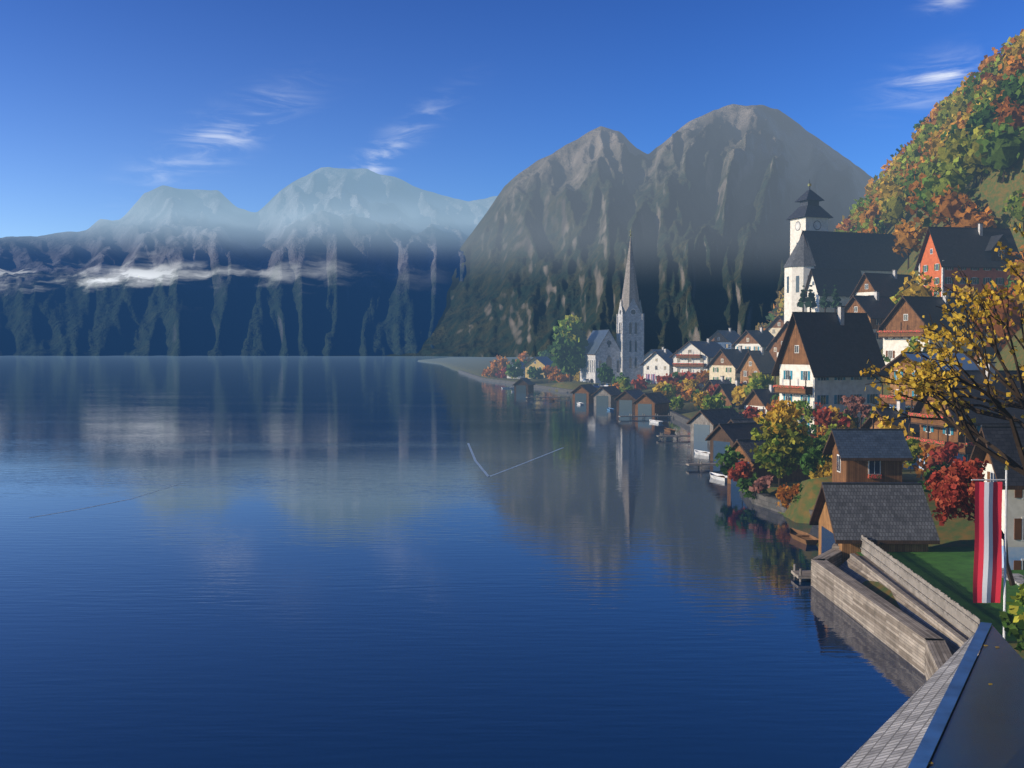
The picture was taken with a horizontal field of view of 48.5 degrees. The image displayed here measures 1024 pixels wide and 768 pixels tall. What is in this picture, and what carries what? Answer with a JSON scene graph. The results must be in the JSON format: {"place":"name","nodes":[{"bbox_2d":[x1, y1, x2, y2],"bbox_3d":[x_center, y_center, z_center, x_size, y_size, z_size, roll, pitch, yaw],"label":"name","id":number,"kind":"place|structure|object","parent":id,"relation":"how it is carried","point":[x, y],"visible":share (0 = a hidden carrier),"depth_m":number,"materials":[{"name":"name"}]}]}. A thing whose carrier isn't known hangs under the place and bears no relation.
{"place":"outdoors","nodes":[
{"label":"outdoors","id":0,"kind":"place"},
{"bbox_2d":[0,167,496,355],"bbox_3d":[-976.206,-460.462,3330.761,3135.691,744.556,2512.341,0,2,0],"label":"mountain","id":1,"kind":"structure","parent":0,"point":[326,261],"depth_m":2741.73,"materials":[{"name":"blue stone"}]},
{"bbox_2d":[0,356,926,767],"bbox_3d":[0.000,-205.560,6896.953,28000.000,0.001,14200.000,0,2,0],"label":"lake","id":2,"kind":"structure","parent":0,"point":[336,562],"depth_m":76.17,"materials":[{"name":"blue liquid"}]},
{"bbox_2d":[29,443,561,517],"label":"boat wakes","id":3,"kind":"object","parent":2,"relation":"on","point":[477,463],"visible":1,"depth_m":148.48,"materials":[{"name":"liquid"}]},
{"bbox_2d":[512,378,534,393],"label":"boathouse","id":4,"kind":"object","parent":2,"relation":"on","point":[523,385],"depth_m":393.83,"materials":[{"name":"grey wood"}]},
{"bbox_2d":[570,384,597,403],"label":"boathouse","id":5,"kind":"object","parent":2,"relation":"in","point":[582,393],"depth_m":325.18,"materials":[{"name":"brown wood"}]},
{"bbox_2d":[591,386,621,406],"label":"boathouse","id":6,"kind":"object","parent":2,"relation":"in","point":[605,396],"depth_m":308.74,"materials":[{"name":"grey wood"}]},
{"bbox_2d":[526,395,724,468],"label":"docks","id":7,"kind":"object","parent":2,"relation":"on","point":[698,464],"visible":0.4,"depth_m":198.41,"materials":[{"name":"brown wood"}]},
{"bbox_2d":[501,387,818,544],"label":"boats","id":8,"kind":"object","parent":2,"relation":"on","point":[802,537],"depth_m":135.85,"materials":[{"name":"white wood"}]},
{"bbox_2d":[791,564,810,581],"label":"dock","id":9,"kind":"object","parent":2,"relation":"in","point":[800,574],"visible":0.31,"depth_m":77.96,"materials":[{"name":"grey wood"}]},
{"bbox_2d":[0,0,1023,237],"label":"sky","id":10,"kind":"structure","parent":0,"point":[105,104],"materials":[{"name":"blue"}]},
{"bbox_2d":[386,104,875,356],"bbox_3d":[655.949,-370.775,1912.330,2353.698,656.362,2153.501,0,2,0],"label":"mountain","id":11,"kind":"structure","parent":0,"point":[703,208],"depth_m":2057.92,"materials":[{"name":"grey stone"}]},
{"bbox_2d":[418,135,1023,658],"bbox_3d":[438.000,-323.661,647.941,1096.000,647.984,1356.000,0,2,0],"label":"ground terrain","id":12,"kind":"structure","parent":0,"point":[994,193],"depth_m":264.46,"materials":[{"name":"green plant"}]},
{"bbox_2d":[504,361,524,378],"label":"house","id":13,"kind":"structure","parent":12,"relation":"on","point":[523,368],"depth_m":547.23,"materials":[{"name":"white paint"}]},
{"bbox_2d":[523,356,554,378],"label":"house","id":14,"kind":"structure","parent":12,"relation":"on","point":[540,362],"depth_m":522.50,"materials":[{"name":"yellow paint"}]},
{"bbox_2d":[580,329,620,382],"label":"church nave","id":15,"kind":"structure","parent":12,"relation":"on","point":[598,351],"depth_m":414.60,"materials":[{"name":"stone"}]},
{"bbox_2d":[606,340,611,382],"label":"windows","id":16,"kind":"structure","parent":15,"relation":"attached to","point":[608,343],"depth_m":413.94,"materials":[{"name":"black glass"}]},
{"bbox_2d":[582,379,651,387],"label":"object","id":17,"kind":"structure","parent":12,"relation":"on","point":[607,384],"depth_m":398.58,"materials":[{"name":"white metal"}]},
{"bbox_2d":[614,389,642,411],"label":"boathouse","id":18,"kind":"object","parent":12,"relation":"on","point":[625,399],"depth_m":283.42,"materials":[{"name":"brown wood"}]},
{"bbox_2d":[617,229,643,382],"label":"church tower","id":19,"kind":"structure","parent":12,"relation":"on","point":[630,328],"depth_m":411.91,"materials":[{"name":"stone"}]},
{"bbox_2d":[632,392,671,415],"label":"boathouse","id":20,"kind":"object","parent":12,"relation":"on","point":[649,404],"depth_m":265.24,"materials":[{"name":"brown wood"}]},
{"bbox_2d":[651,372,655,383],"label":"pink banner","id":21,"kind":"object","parent":12,"relation":"on","point":[653,378],"visible":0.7,"depth_m":400.09,"materials":[{"name":"pink fabric"}]},
{"bbox_2d":[640,349,672,382],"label":"house","id":22,"kind":"structure","parent":12,"relation":"on","point":[659,363],"depth_m":403.41,"materials":[{"name":"white paint"}]},
{"bbox_2d":[644,347,672,360],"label":"house","id":23,"kind":"structure","parent":12,"relation":"on","point":[649,353],"depth_m":443.07,"materials":[{"name":"white paint"}]},
{"bbox_2d":[669,338,724,386],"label":"house","id":24,"kind":"structure","parent":12,"relation":"on","point":[693,357],"depth_m":363.44,"materials":[{"name":"white paint"}]},
{"bbox_2d":[458,370,951,679],"bbox_3d":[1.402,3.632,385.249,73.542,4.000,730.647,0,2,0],"label":"quay wall","id":25,"kind":"structure","parent":12,"relation":"on","point":[924,650],"depth_m":64.47,"materials":[{"name":"grey stone"}]},
{"bbox_2d":[686,408,742,441],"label":"boathouse","id":26,"kind":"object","parent":12,"relation":"on","point":[704,423],"depth_m":194.10,"materials":[{"name":"grey wood"}]},
{"bbox_2d":[701,376,731,392],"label":"house","id":27,"kind":"structure","parent":12,"relation":"on","point":[721,380],"depth_m":303.83,"materials":[{"name":"white paint"}]},
{"bbox_2d":[706,328,739,348],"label":"house","id":28,"kind":"structure","parent":12,"relation":"on","point":[726,339],"depth_m":423.09,"materials":[{"name":"grey tile"}]},
{"bbox_2d":[705,346,749,383],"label":"house","id":29,"kind":"structure","parent":12,"relation":"on","point":[725,363],"depth_m":333.83,"materials":[{"name":"beige paint"}]},
{"bbox_2d":[711,380,746,407],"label":"house","id":30,"kind":"structure","parent":12,"relation":"on","point":[726,390],"depth_m":272.45,"materials":[{"name":"beige paint"}]},
{"bbox_2d":[705,422,762,460],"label":"boathouse","id":31,"kind":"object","parent":12,"relation":"on","point":[719,437],"depth_m":159.10,"materials":[{"name":"grey wood"}]},
{"bbox_2d":[728,418,755,422],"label":"roof","id":32,"kind":"structure","parent":12,"relation":"on","point":[741,420],"depth_m":177.88,"materials":[{"name":"grey wood"}]},
{"bbox_2d":[481,275,1023,405],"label":"town trees","id":33,"kind":"object","parent":12,"relation":"on","point":[566,349],"visible":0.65,"depth_m":425.17,"materials":[{"name":"green plant"}]},
{"bbox_2d":[731,327,773,349],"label":"house","id":34,"kind":"structure","parent":12,"relation":"on","point":[753,339],"depth_m":353.83,"materials":[{"name":"grey tile"}]},
{"bbox_2d":[735,347,774,382],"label":"house","id":35,"kind":"structure","parent":12,"relation":"on","point":[759,361],"depth_m":303.37,"materials":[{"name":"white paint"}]},
{"bbox_2d":[738,384,778,417],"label":"house","id":36,"kind":"structure","parent":12,"relation":"on","point":[760,399],"depth_m":238.53,"materials":[{"name":"white paint"}]},
{"bbox_2d":[727,439,808,484],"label":"boathouse","id":37,"kind":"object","parent":12,"relation":"on","point":[743,446],"depth_m":131.40,"materials":[{"name":"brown wood"}]},
{"bbox_2d":[766,337,776,361],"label":"house","id":38,"kind":"structure","parent":12,"relation":"on","point":[772,347],"depth_m":323.25,"materials":[{"name":"beige paint"}]},
{"bbox_2d":[765,315,783,336],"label":"house","id":39,"kind":"structure","parent":12,"relation":"on","point":[774,327],"depth_m":382.77,"materials":[{"name":"beige paint"}]},
{"bbox_2d":[772,321,788,355],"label":"house","id":40,"kind":"structure","parent":12,"relation":"on","point":[779,337],"depth_m":280.61,"materials":[{"name":"brown paint"}]},
{"bbox_2d":[553,336,1023,659],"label":"trees","id":41,"kind":"object","parent":12,"relation":"on","point":[951,487],"visible":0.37,"depth_m":118.89,"materials":[{"name":"green plant"}]},
{"bbox_2d":[783,179,832,323],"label":"church tower","id":42,"kind":"structure","parent":12,"relation":"on","point":[809,214],"depth_m":314.19,"materials":[{"name":"white paint"}]},
{"bbox_2d":[771,306,888,434],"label":"house","id":43,"kind":"structure","parent":12,"relation":"on","point":[822,357],"depth_m":171.61,"materials":[{"name":"white paint"}]},
{"bbox_2d":[805,268,861,311],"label":"house","id":44,"kind":"structure","parent":12,"relation":"on","point":[845,281],"depth_m":302.06,"materials":[{"name":"grey tile"}]},
{"bbox_2d":[795,230,910,274],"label":"church roof","id":45,"kind":"structure","parent":12,"relation":"on","point":[869,252],"depth_m":316.37,"materials":[{"name":"grey tile"}]},
{"bbox_2d":[823,429,912,481],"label":"wooden house","id":46,"kind":"structure","parent":12,"relation":"on","point":[869,455],"depth_m":100.39,"materials":[{"name":"brown wood"}]},
{"bbox_2d":[844,291,894,348],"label":"house","id":47,"kind":"structure","parent":12,"relation":"on","point":[876,308],"depth_m":237.68,"materials":[{"name":"grey tile"}]},
{"bbox_2d":[809,482,939,562],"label":"boathouse","id":48,"kind":"object","parent":12,"relation":"on","point":[889,516],"visible":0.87,"depth_m":80.62,"materials":[{"name":"grey wood"}]},
{"bbox_2d":[850,270,915,300],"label":"house","id":49,"kind":"structure","parent":12,"relation":"on","point":[884,284],"depth_m":262.93,"materials":[{"name":"grey tile"}]},
{"bbox_2d":[859,400,918,468],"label":"house","id":50,"kind":"structure","parent":12,"relation":"on","point":[873,422],"depth_m":132.61,"materials":[{"name":"brown wood"}]},
{"bbox_2d":[755,29,1023,350],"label":"forest hill","id":51,"kind":"structure","parent":12,"relation":"on","point":[970,129],"depth_m":286.11,"materials":[{"name":"green plant"}]},
{"bbox_2d":[838,535,1023,655],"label":"retaining wall","id":52,"kind":"structure","parent":12,"relation":"on","point":[937,611],"depth_m":64.24,"materials":[{"name":"grey stone"}]},
{"bbox_2d":[880,352,981,407],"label":"house","id":53,"kind":"structure","parent":12,"relation":"on","point":[899,359],"depth_m":154.17,"materials":[{"name":"brown wood"}]},
{"bbox_2d":[841,622,1023,767],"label":"roof","id":54,"kind":"structure","parent":12,"relation":"on","point":[955,710],"depth_m":26.73,"materials":[{"name":"grey metal"}]},
{"bbox_2d":[876,291,989,363],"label":"house","id":55,"kind":"structure","parent":12,"relation":"on","point":[903,321],"depth_m":204.73,"materials":[{"name":"white paint"}]},
{"bbox_2d":[856,546,1023,640],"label":"lawn","id":56,"kind":"structure","parent":12,"relation":"on","point":[948,571],"depth_m":70.86,"materials":[{"name":"green plant"}]},
{"bbox_2d":[860,221,1023,475],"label":"tree","id":57,"kind":"object","parent":12,"relation":"on","point":[921,383],"visible":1,"depth_m":49.35,"materials":[{"name":"yellow plant"}]},
{"bbox_2d":[907,362,1023,469],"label":"house","id":58,"kind":"structure","parent":12,"relation":"on","point":[937,433],"depth_m":122.56,"materials":[{"name":"brown wood"}]},
{"bbox_2d":[914,223,1021,298],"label":"red house","id":59,"kind":"structure","parent":12,"relation":"on","point":[971,253],"depth_m":252.01,"materials":[{"name":"tile"}]},
{"bbox_2d":[971,343,1002,366],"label":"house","id":60,"kind":"structure","parent":12,"relation":"on","point":[990,350],"depth_m":182.79,"materials":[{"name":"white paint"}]},
{"bbox_2d":[971,465,1008,639],"bbox_3d":[21.114,8.512,50.373,1.628,9.950,0.234,0,2,0],"label":"flag","id":61,"kind":"object","parent":12,"relation":"on","point":[987,573],"visible":0.97,"depth_m":50.29,"materials":[{"name":"red fabric"}]},
{"bbox_2d":[969,425,1023,569],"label":"house","id":62,"kind":"structure","parent":12,"relation":"on","point":[1000,437],"depth_m":72.38,"materials":[{"name":"white paint"}]},
{"bbox_2d":[978,290,1015,337],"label":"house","id":63,"kind":"structure","parent":12,"relation":"on","point":[999,298],"depth_m":213.24,"materials":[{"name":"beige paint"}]}
]}

